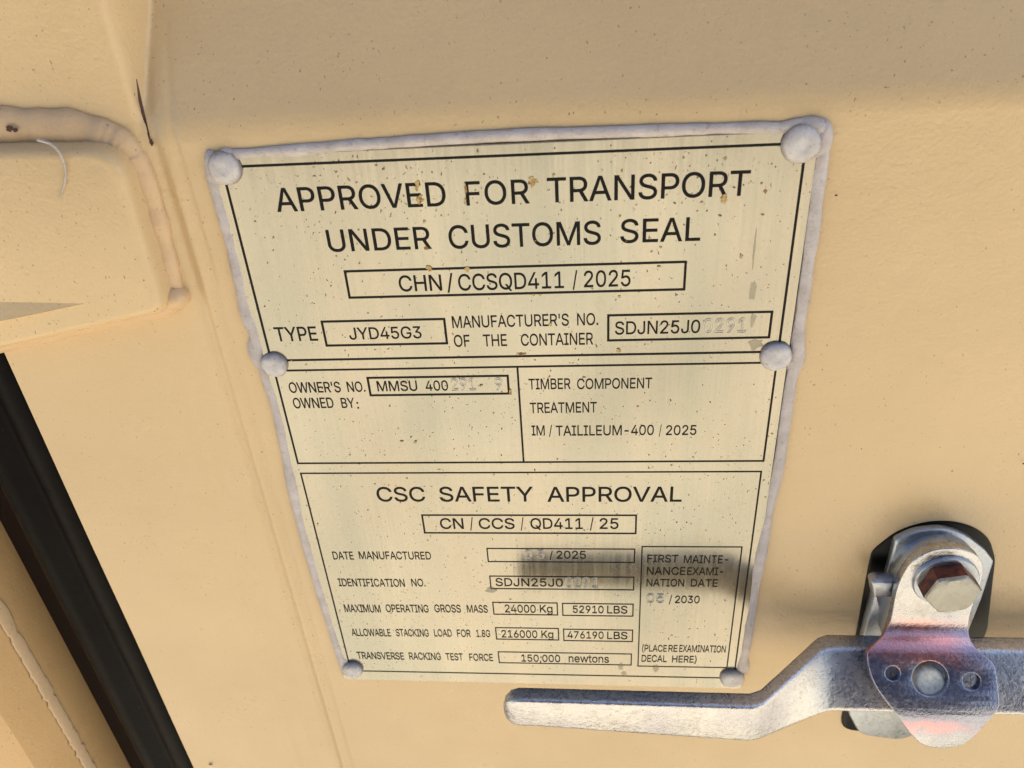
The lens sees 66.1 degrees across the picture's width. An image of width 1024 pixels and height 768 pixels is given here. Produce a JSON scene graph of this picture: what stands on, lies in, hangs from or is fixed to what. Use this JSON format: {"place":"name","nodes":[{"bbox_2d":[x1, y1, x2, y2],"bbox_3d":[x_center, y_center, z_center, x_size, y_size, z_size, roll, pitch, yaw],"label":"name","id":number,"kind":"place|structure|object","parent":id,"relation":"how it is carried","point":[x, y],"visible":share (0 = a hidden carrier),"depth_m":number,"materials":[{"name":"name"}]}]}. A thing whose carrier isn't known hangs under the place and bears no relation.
{"place":"outdoors","nodes":[
{"label":"outdoors","id":0,"kind":"place"},
{"label":"ground","id":1,"kind":"structure","parent":0,"visible":0},
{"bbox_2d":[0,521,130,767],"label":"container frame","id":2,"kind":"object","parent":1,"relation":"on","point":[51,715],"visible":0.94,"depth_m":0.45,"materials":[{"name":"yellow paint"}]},
{"bbox_2d":[0,0,1023,767],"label":"container door","id":3,"kind":"structure","parent":2,"relation":"attached to","point":[148,518],"depth_m":0.30,"materials":[{"name":"yellow paint"}]},
{"bbox_2d":[204,116,832,687],"bbox_3d":[0.006,0.036,0.339,0.220,0.286,0.007,-1,32,5],"label":"approval plate","id":4,"kind":"object","parent":3,"relation":"attached to","point":[530,394],"visible":1,"depth_m":0.31,"materials":[{"name":"beige metal"}]},
{"bbox_2d":[503,521,1023,747],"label":"door handle","id":5,"kind":"object","parent":3,"relation":"attached to","point":[920,658],"visible":1,"depth_m":0.35,"materials":[{"name":"silver metal"}]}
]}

